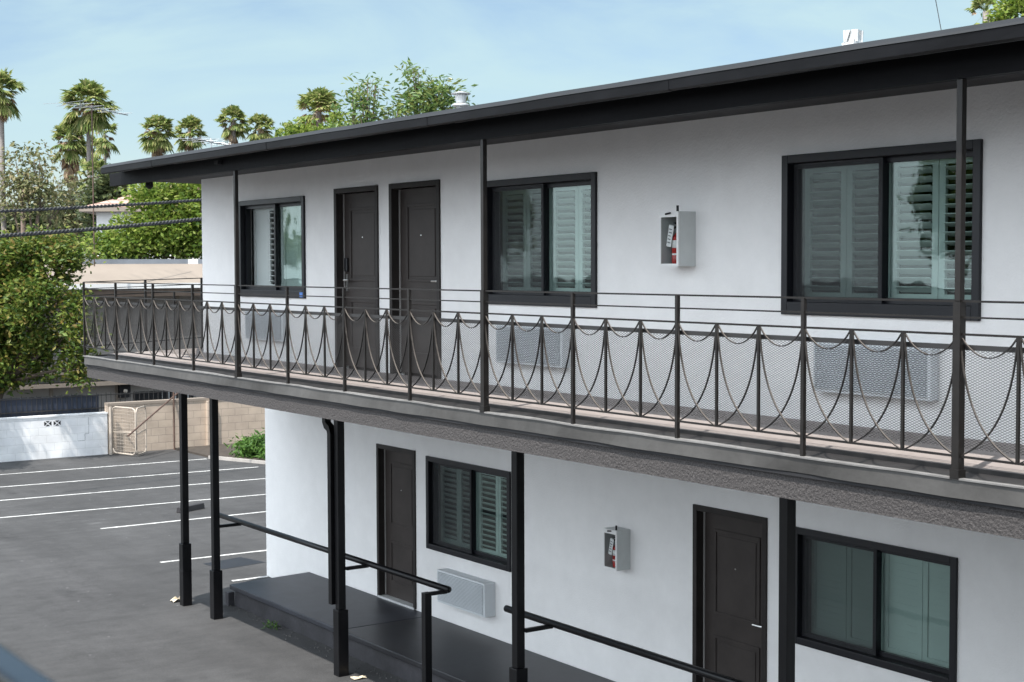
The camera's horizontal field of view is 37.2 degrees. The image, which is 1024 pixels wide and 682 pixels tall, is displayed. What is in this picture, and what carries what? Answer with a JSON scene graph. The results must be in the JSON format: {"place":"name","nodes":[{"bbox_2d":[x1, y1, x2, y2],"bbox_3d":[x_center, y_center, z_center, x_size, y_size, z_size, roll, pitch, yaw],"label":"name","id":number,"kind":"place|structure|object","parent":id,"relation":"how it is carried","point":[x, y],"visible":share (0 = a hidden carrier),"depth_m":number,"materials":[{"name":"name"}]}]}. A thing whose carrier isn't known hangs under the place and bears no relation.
{"place":"outdoors","nodes":[
{"label":"outdoors","id":0,"kind":"place"},
{"bbox_2d":[12,185,35,232],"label":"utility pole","id":1,"kind":"object","parent":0,"point":[22,225],"visible":0.06,"depth_m":99.98,"materials":[{"name":"grey wood"}]},
{"bbox_2d":[0,217,201,237],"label":"bundled cable","id":2,"kind":"object","parent":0,"point":[71,230],"visible":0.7,"depth_m":32.57,"materials":[{"name":"black rubber"}]},
{"bbox_2d":[0,198,201,212],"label":"bundled cable","id":3,"kind":"object","parent":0,"point":[94,206],"visible":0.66,"depth_m":33.58,"materials":[{"name":"black rubber"}]},
{"bbox_2d":[0,449,408,681],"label":"asphalt lot","id":4,"kind":"structure","parent":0,"point":[84,597],"depth_m":23.91,"materials":[{"name":"grey asphalt"}]},
{"bbox_2d":[0,68,26,239],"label":"palm tree","id":5,"kind":"object","parent":4,"relation":"on","point":[8,108],"visible":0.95,"depth_m":95.03,"materials":[{"name":"green plant"}]},
{"bbox_2d":[0,139,84,240],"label":"sparse tree","id":6,"kind":"object","parent":4,"relation":"on","point":[29,190],"visible":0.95,"depth_m":94.72,"materials":[{"name":"green plant"}]},
{"bbox_2d":[0,202,87,249],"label":"dark tree","id":7,"kind":"object","parent":4,"relation":"on","point":[11,218],"visible":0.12,"depth_m":118.45,"materials":[{"name":"green plant"}]},
{"bbox_2d":[0,412,107,461],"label":"white block wall","id":8,"kind":"structure","parent":4,"relation":"on","point":[23,438],"depth_m":38.85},
{"bbox_2d":[0,222,113,398],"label":"dense tree","id":9,"kind":"object","parent":4,"relation":"on","point":[27,283],"visible":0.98,"depth_m":41.34,"materials":[{"name":"green plant"}]},
{"bbox_2d":[35,162,91,258],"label":"sparse tree","id":10,"kind":"object","parent":4,"relation":"on","point":[74,192],"visible":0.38,"depth_m":99.69,"materials":[{"name":"green plant"}]},
{"bbox_2d":[50,124,94,205],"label":"palm tree","id":11,"kind":"object","parent":4,"relation":"on","point":[72,149],"visible":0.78,"depth_m":119.58,"materials":[{"name":"green plant"}]},
{"bbox_2d":[58,78,119,258],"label":"palm tree","id":12,"kind":"object","parent":4,"relation":"on","point":[92,89],"visible":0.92,"depth_m":99.27,"materials":[{"name":"green plant"}]},
{"bbox_2d":[76,135,101,167],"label":"palm tree","id":13,"kind":"object","parent":4,"relation":"on","point":[84,160],"visible":0.14,"depth_m":139.53,"materials":[{"name":"green plant"}]},
{"bbox_2d":[77,157,107,217],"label":"palm tree","id":14,"kind":"object","parent":4,"relation":"on","point":[97,164],"visible":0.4,"depth_m":94.81,"materials":[{"name":"green plant"}]},
{"bbox_2d":[0,459,200,474],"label":"parking line","id":15,"kind":"object","parent":4,"relation":"on","point":[94,467],"visible":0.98,"depth_m":37.05,"materials":[{"name":"paint"}]},
{"bbox_2d":[2,259,202,411],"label":"taupe building","id":16,"kind":"structure","parent":4,"relation":"on","point":[114,270],"depth_m":48.53,"materials":[{"name":"paint"}]},
{"bbox_2d":[46,101,127,265],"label":"tv antenna","id":17,"kind":"object","parent":16,"relation":"on","point":[68,103],"visible":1,"depth_m":46.07,"materials":[{"name":"metal"}]},
{"bbox_2d":[133,391,193,400],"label":"window","id":18,"kind":"structure","parent":16,"relation":"in","point":[157,395],"depth_m":49.22,"materials":[{"name":"black glass"}]},
{"bbox_2d":[72,156,137,234],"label":"dark tree","id":19,"kind":"object","parent":4,"relation":"on","point":[104,190],"visible":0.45,"depth_m":89.34,"materials":[{"name":"green plant"}]},
{"bbox_2d":[91,123,119,163],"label":"palm tree","id":20,"kind":"object","parent":4,"relation":"on","point":[105,148],"visible":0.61,"depth_m":119.34,"materials":[{"name":"green plant"}]},
{"bbox_2d":[109,406,146,455],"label":"wire gate","id":21,"kind":"structure","parent":4,"relation":"on","point":[112,432],"depth_m":39.51,"materials":[{"name":"white metal"}]},
{"bbox_2d":[3,467,253,486],"bbox_3d":[-10.217,3.209,34.546,9.515,0.001,0.094,-2,3,-32],"label":"parking line","id":22,"kind":"object","parent":4,"relation":"on","point":[120,477],"visible":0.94,"depth_m":35.27,"materials":[{"name":"paint"}]},
{"bbox_2d":[0,494,265,517],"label":"parking line","id":23,"kind":"object","parent":4,"relation":"on","point":[126,506],"visible":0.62,"depth_m":30.89,"materials":[{"name":"paint"}]},
{"bbox_2d":[0,478,265,500],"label":"parking line","id":24,"kind":"object","parent":4,"relation":"on","point":[123,490],"visible":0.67,"depth_m":33.23,"materials":[{"name":"paint"}]},
{"bbox_2d":[77,182,201,258],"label":"bright tree","id":25,"kind":"object","parent":4,"relation":"on","point":[178,241],"visible":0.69,"depth_m":57.21,"materials":[{"name":"green plant"}]},
{"bbox_2d":[79,188,200,258],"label":"tiled house","id":26,"kind":"structure","parent":4,"relation":"on","point":[103,215],"depth_m":78.82,"materials":[{"name":"paint"}]},
{"bbox_2d":[136,114,177,156],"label":"palm tree","id":27,"kind":"object","parent":4,"relation":"on","point":[156,142],"visible":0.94,"depth_m":124.30,"materials":[{"name":"green plant"}]},
{"bbox_2d":[173,392,174,449],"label":"pipe post","id":28,"kind":"object","parent":4,"relation":"on","point":[174,419],"visible":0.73,"depth_m":40.53,"materials":[{"name":"metal"}]},
{"bbox_2d":[170,596,179,601],"bbox_3d":[-4.885,3.763,22.247,0.222,0.081,0.141,-2,3,-35],"label":"paper scrap","id":29,"kind":"object","parent":4,"relation":"on","point":[175,598],"visible":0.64,"depth_m":22.21,"materials":[{"name":"paper"}]},
{"bbox_2d":[100,511,265,528],"bbox_3d":[-5.152,3.411,30.155,6.160,0.001,0.096,-2,3,-35],"label":"parking line","id":30,"kind":"object","parent":4,"relation":"on","point":[176,520],"visible":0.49,"depth_m":29.18,"materials":[{"name":"paint"}]},
{"bbox_2d":[104,397,264,453],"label":"tan block wall","id":31,"kind":"structure","parent":4,"relation":"on","point":[238,419],"depth_m":40.77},
{"bbox_2d":[0,389,194,417],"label":"spiked fence","id":32,"kind":"object","parent":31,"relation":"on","point":[37,406],"visible":0.84,"depth_m":39.18,"materials":[{"name":"black metal"}]},
{"bbox_2d":[127,393,177,436],"bbox_3d":[-9.288,1.870,39.500,0.044,0.890,3.120,0,3,12],"label":"leaning pole","id":33,"kind":"object","parent":31,"relation":"attached to","point":[143,422],"visible":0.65,"depth_m":39.28,"materials":[{"name":"metal"}]},
{"bbox_2d":[179,393,191,605],"bbox_3d":[-4.726,2.122,21.921,0.142,3.404,0.142,-2,3,-35],"label":"support post","id":34,"kind":"object","parent":4,"relation":"on","point":[185,570],"visible":0.84,"depth_m":21.89,"materials":[{"name":"black metal"}]},
{"bbox_2d":[176,503,204,512],"bbox_3d":[-6.448,3.345,30.497,0.147,0.110,0.680,1,3,30],"label":"wheel stop","id":35,"kind":"object","parent":4,"relation":"on","point":[195,506],"visible":0.76,"depth_m":30.54,"materials":[{"name":"paint"}]},
{"bbox_2d":[173,114,208,152],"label":"palm tree","id":36,"kind":"object","parent":4,"relation":"on","point":[191,122],"visible":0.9,"depth_m":129.43,"materials":[{"name":"green plant"}]},
{"bbox_2d":[161,550,265,562],"bbox_3d":[-3.949,3.596,26.384,4.473,0.001,0.096,-2,3,-33],"label":"parking line","id":37,"kind":"object","parent":4,"relation":"on","point":[220,555],"visible":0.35,"depth_m":25.78,"materials":[{"name":"paint"}]},
{"bbox_2d":[209,398,222,619],"bbox_3d":[-4.118,2.162,21.077,0.136,3.404,0.136,-2,3,-35],"label":"support post","id":38,"kind":"object","parent":4,"relation":"on","point":[216,596],"visible":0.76,"depth_m":21.05,"materials":[{"name":"black metal"}]},
{"bbox_2d":[175,443,264,460],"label":"planting soil","id":39,"kind":"structure","parent":4,"relation":"on","point":[224,451],"depth_m":39.85,"materials":[{"name":"brown soil"}]},
{"bbox_2d":[223,428,264,458],"bbox_3d":[-6.078,2.748,38.880,2.546,1.093,2.030,-1,3,-20],"label":"green bush","id":40,"kind":"object","parent":39,"relation":"on","point":[252,446],"visible":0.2,"depth_m":38.51,"materials":[{"name":"green plant"}]},
{"bbox_2d":[213,104,250,144],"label":"palm tree","id":41,"kind":"object","parent":4,"relation":"on","point":[234,131],"visible":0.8,"depth_m":119.59,"materials":[{"name":"green plant"}]},
{"bbox_2d":[204,557,263,568],"bbox_3d":[-4.606,3.662,25.105,0.830,0.001,0.677,-3,4,-44],"label":"asphalt patch","id":42,"kind":"object","parent":4,"relation":"on","point":[233,562],"visible":1,"depth_m":25.12,"materials":[{"name":"grey asphalt"}]},
{"bbox_2d":[208,456,264,463],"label":"bed kerb","id":43,"kind":"structure","parent":4,"relation":"on","point":[242,460],"depth_m":38.05,"materials":[{"name":"concrete"}]},
{"bbox_2d":[231,576,267,580],"bbox_3d":[-4.112,3.724,23.833,0.600,0.001,0.096,-2,3,-35],"label":"parking line","id":44,"kind":"object","parent":4,"relation":"on","point":[249,578],"visible":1,"depth_m":23.83,"materials":[{"name":"paint"}]},
{"bbox_2d":[245,112,276,140],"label":"palm tree","id":45,"kind":"object","parent":4,"relation":"on","point":[259,120],"visible":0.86,"depth_m":124.44,"materials":[{"name":"green plant"}]},
{"bbox_2d":[262,619,278,630],"bbox_3d":[-3.252,3.866,20.551,0.272,0.170,0.318,1,3,15],"label":"weed tuft","id":46,"kind":"object","parent":4,"relation":"on","point":[272,624],"visible":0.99,"depth_m":20.57,"materials":[{"name":"green plant"}]},
{"bbox_2d":[269,110,360,137],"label":"tree","id":47,"kind":"object","parent":4,"relation":"on","point":[296,129],"visible":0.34,"depth_m":59.77,"materials":[{"name":"green plant"}]},
{"bbox_2d":[295,86,344,130],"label":"palm tree","id":48,"kind":"object","parent":4,"relation":"on","point":[316,101],"visible":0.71,"depth_m":84.49,"materials":[{"name":"green plant"}]},
{"bbox_2d":[219,513,451,681],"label":"handrail","id":49,"kind":"object","parent":4,"relation":"on","point":[426,605],"visible":0.96,"depth_m":17.27,"materials":[{"name":"black metal"}]},
{"bbox_2d":[333,420,348,676],"bbox_3d":[-2.051,2.303,18.121,0.136,3.404,0.136,-2,3,-35],"label":"support post","id":50,"kind":"object","parent":4,"relation":"on","point":[340,640],"visible":0.77,"depth_m":18.10,"materials":[{"name":"black metal"}]},
{"bbox_2d":[351,675,366,679],"bbox_3d":[-1.825,3.991,18.053,0.181,0.024,0.118,-2,3,-35],"label":"paper scrap","id":51,"kind":"object","parent":4,"relation":"on","point":[356,677],"visible":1,"depth_m":18.05,"materials":[{"name":"white paper"}]},
{"bbox_2d":[320,72,401,128],"bbox_3d":[-3.361,-1.433,34.081,1.811,9.282,1.435,-1,3,-15],"label":"airy tree","id":52,"kind":"object","parent":4,"relation":"on","point":[365,103],"visible":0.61,"depth_m":33.95,"materials":[{"name":"green plant"}]},
{"bbox_2d":[225,572,614,681],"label":"raised walkway","id":53,"kind":"structure","parent":4,"relation":"on","point":[385,635],"depth_m":19.03,"materials":[{"name":"grey paint"}]},
{"bbox_2d":[381,57,476,119],"bbox_3d":[-1.818,-1.585,34.262,2.364,9.564,1.838,-1,3,-14],"label":"airy tree","id":54,"kind":"object","parent":4,"relation":"on","point":[434,102],"visible":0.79,"depth_m":33.86,"materials":[{"name":"green plant"}]},
{"bbox_2d":[509,451,527,681],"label":"support post","id":55,"kind":"object","parent":4,"relation":"on","point":[518,670],"visible":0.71,"depth_m":14.97,"materials":[{"name":"black metal"}]},
{"bbox_2d":[504,605,744,681],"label":"handrail","id":56,"kind":"object","parent":55,"relation":"attached to","point":[548,623],"visible":1,"depth_m":14.20,"materials":[{"name":"black metal"}]},
{"bbox_2d":[83,17,1023,681],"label":"motel building","id":57,"kind":"structure","parent":4,"relation":"on","point":[831,171],"depth_m":13.63,"materials":[{"name":"white paint"}]},
{"bbox_2d":[245,311,285,341],"bbox_3d":[-3.156,-0.195,19.440,0.085,0.370,1.100,-2,3,-35],"label":"wall air conditioner","id":58,"kind":"object","parent":57,"relation":"attached to","point":[263,323],"depth_m":19.36,"materials":[{"name":"plastic"}]},
{"bbox_2d":[238,196,305,298],"bbox_3d":[-2.978,-1.183,19.364,0.243,1.250,1.890,-2,3,-35],"label":"window","id":59,"kind":"structure","parent":57,"relation":"in","point":[289,260],"depth_m":19.42,"materials":[{"name":"paint"}]},
{"bbox_2d":[322,418,334,604],"bbox_3d":[-2.184,1.876,18.212,0.080,2.550,0.205,-2,3,-35],"label":"downspout","id":60,"kind":"object","parent":57,"relation":"attached to","point":[328,425],"visible":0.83,"depth_m":18.14,"materials":[{"name":"black paint"}]},
{"bbox_2d":[333,185,379,370],"bbox_3d":[-1.740,-0.720,17.529,0.152,2.100,1.030,-2,3,-35],"label":"door","id":61,"kind":"structure","parent":57,"relation":"in","point":[356,215],"depth_m":17.64,"materials":[{"name":"paint"}]},
{"bbox_2d":[376,443,416,609],"bbox_3d":[-1.525,2.499,20.666,0.160,2.135,1.030,-2,3,-35],"label":"door","id":62,"kind":"structure","parent":57,"relation":"in","point":[395,466],"depth_m":20.78,"materials":[{"name":"paint"}]},
{"bbox_2d":[389,179,441,378],"bbox_3d":[-1.001,-0.669,16.460,0.152,2.100,1.050,-2,3,-35],"label":"door","id":63,"kind":"structure","parent":57,"relation":"in","point":[415,213],"depth_m":16.56,"materials":[{"name":"paint"}]},
{"bbox_2d":[451,91,470,107],"bbox_3d":[-0.873,-3.430,26.041,0.344,1.676,0.344,-2,3,-35],"label":"roof vent","id":64,"kind":"object","parent":57,"relation":"on","point":[460,97],"visible":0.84,"depth_m":25.92,"materials":[{"name":"white metal"}]},
{"bbox_2d":[437,568,494,617],"bbox_3d":[-0.589,3.157,19.100,0.175,0.420,1.100,-2,3,-35],"label":"wall air conditioner","id":65,"kind":"object","parent":57,"relation":"attached to","point":[472,594],"depth_m":18.92,"materials":[{"name":"plastic"}]},
{"bbox_2d":[425,456,511,571],"bbox_3d":[-0.484,2.145,19.209,0.237,1.220,1.940,-2,3,-35],"label":"window","id":66,"kind":"structure","parent":57,"relation":"in","point":[474,551],"depth_m":19.26,"materials":[{"name":"glass"}]},
{"bbox_2d":[496,325,568,367],"bbox_3d":[0.182,0.041,14.593,0.105,0.380,1.100,-2,3,-35],"label":"wall air conditioner","id":67,"kind":"object","parent":57,"relation":"attached to","point":[531,345],"depth_m":14.49,"materials":[{"name":"plastic"}]},
{"bbox_2d":[487,172,596,307],"bbox_3d":[0.329,-0.955,14.580,0.238,1.230,1.830,-2,3,-35],"label":"window","id":68,"kind":"structure","parent":57,"relation":"in","point":[548,186],"depth_m":14.59,"materials":[{"name":"paint"}]},
{"bbox_2d":[82,278,1023,479],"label":"balcony railing","id":69,"kind":"object","parent":57,"relation":"on","point":[958,345],"visible":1,"depth_m":11.14,"materials":[{"name":"metal"}]},
{"bbox_2d":[233,171,238,284],"bbox_3d":[-2.974,-1.217,16.402,0.040,1.234,0.040,-2,3,-35],"label":"roof post","id":70,"kind":"object","parent":69,"relation":"on","point":[236,225],"visible":1,"depth_m":16.39,"materials":[{"name":"metal"}]},
{"bbox_2d":[480,139,486,290],"bbox_3d":[-0.230,-1.028,12.432,0.040,1.234,0.040,-2,3,-35],"label":"roof post","id":71,"kind":"object","parent":69,"relation":"on","point":[483,162],"visible":1,"depth_m":12.41,"materials":[{"name":"metal"}]},
{"bbox_2d":[954,79,966,300],"bbox_3d":[2.503,-0.839,8.479,0.040,1.234,0.040,-2,3,-35],"label":"roof post","id":72,"kind":"object","parent":69,"relation":"on","point":[961,124],"visible":1,"depth_m":8.46,"materials":[{"name":"metal"}]},
{"bbox_2d":[603,525,629,570],"bbox_3d":[1.132,2.232,16.525,0.207,0.485,0.235,-2,3,-35],"label":"extinguisher cabinet","id":73,"kind":"object","parent":57,"relation":"attached to","point":[621,535],"visible":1,"depth_m":16.46,"materials":[{"name":"metal"}]},
{"bbox_2d":[608,537,614,567],"bbox_3d":[1.137,2.288,16.528,0.184,0.337,0.133,0,3,9],"label":"fire extinguisher","id":74,"kind":"object","parent":73,"relation":"in","point":[611,551],"visible":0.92,"depth_m":16.50,"materials":[{"name":"red metal"}]},
{"bbox_2d":[659,205,695,265],"bbox_3d":[1.377,-0.878,12.720,0.207,0.505,0.245,-2,3,-35],"label":"extinguisher cabinet","id":75,"kind":"object","parent":57,"relation":"attached to","point":[685,229],"visible":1,"depth_m":12.65,"materials":[{"name":"metal"}]},
{"bbox_2d":[666,222,675,263],"bbox_3d":[1.382,-0.819,12.723,0.184,0.353,0.133,0,3,9],"label":"fire extinguisher","id":76,"kind":"object","parent":75,"relation":"in","point":[671,240],"visible":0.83,"depth_m":12.69,"materials":[{"name":"red metal"}]},
{"bbox_2d":[692,504,767,681],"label":"door","id":77,"kind":"structure","parent":57,"relation":"in","point":[730,548],"depth_m":15.32,"materials":[{"name":"paint"}]},
{"bbox_2d":[842,29,863,44],"bbox_3d":[4.944,-3.454,22.052,0.264,2.082,0.264,-3,4,-44],"label":"roof vent","id":78,"kind":"object","parent":57,"relation":"on","point":[853,36],"visible":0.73,"depth_m":21.95,"materials":[{"name":"white metal"}]},
{"bbox_2d":[813,342,938,400],"bbox_3d":[2.625,0.210,11.059,0.105,0.380,1.120,-2,3,-35],"label":"wall air conditioner","id":79,"kind":"object","parent":57,"relation":"attached to","point":[875,370],"depth_m":10.97,"materials":[{"name":"plastic"}]},
{"bbox_2d":[795,526,957,681],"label":"window","id":80,"kind":"structure","parent":57,"relation":"in","point":[886,606],"depth_m":13.71,"materials":[{"name":"glass"}]},
{"bbox_2d":[781,139,982,320],"bbox_3d":[2.724,-0.790,11.116,0.239,1.230,1.880,-2,3,-35],"label":"window","id":81,"kind":"structure","parent":57,"relation":"in","point":[889,160],"depth_m":11.12,"materials":[{"name":"paint"}]},
{"bbox_2d":[778,497,795,681],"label":"support post","id":82,"kind":"object","parent":4,"relation":"on","point":[787,583],"visible":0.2,"depth_m":11.90,"materials":[{"name":"black metal"}]},
{"bbox_2d":[964,0,1006,24],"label":"leafy tree","id":83,"kind":"object","parent":4,"relation":"on","point":[977,4],"visible":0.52,"depth_m":69.92,"materials":[{"name":"green plant"}]},
{"bbox_2d":[981,0,1023,22],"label":"leafy tree","id":84,"kind":"object","parent":4,"relation":"on","point":[1012,9],"visible":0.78,"depth_m":54.69,"materials":[{"name":"green plant"}]},
{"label":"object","id":85,"kind":"object","parent":4,"relation":"on","visible":0},
{"bbox_2d":[0,644,53,681],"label":"handrail","id":86,"kind":"object","parent":85,"relation":"attached to","point":[14,667],"visible":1,"depth_m":0.89,"materials":[{"name":"metal"}]},
{"bbox_2d":[182,137,230,146],"bbox_3d":[-7.857,-2.965,40.221,1.218,4.756,1.966,1,3,25],"label":"tv antenna","id":87,"kind":"object","parent":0,"point":[213,142],"visible":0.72,"depth_m":39.91,"materials":[{"name":"metal"}]},
{"bbox_2d":[230,605,399,680],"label":"gravel","id":88,"kind":"structure","parent":0,"point":[310,647],"depth_m":19.93,"materials":[{"name":"grey gravel"}]},
{"bbox_2d":[0,0,1020,258],"label":"sky","id":89,"kind":"structure","parent":0,"point":[173,59],"materials":[{"name":"blue"}]}
]}

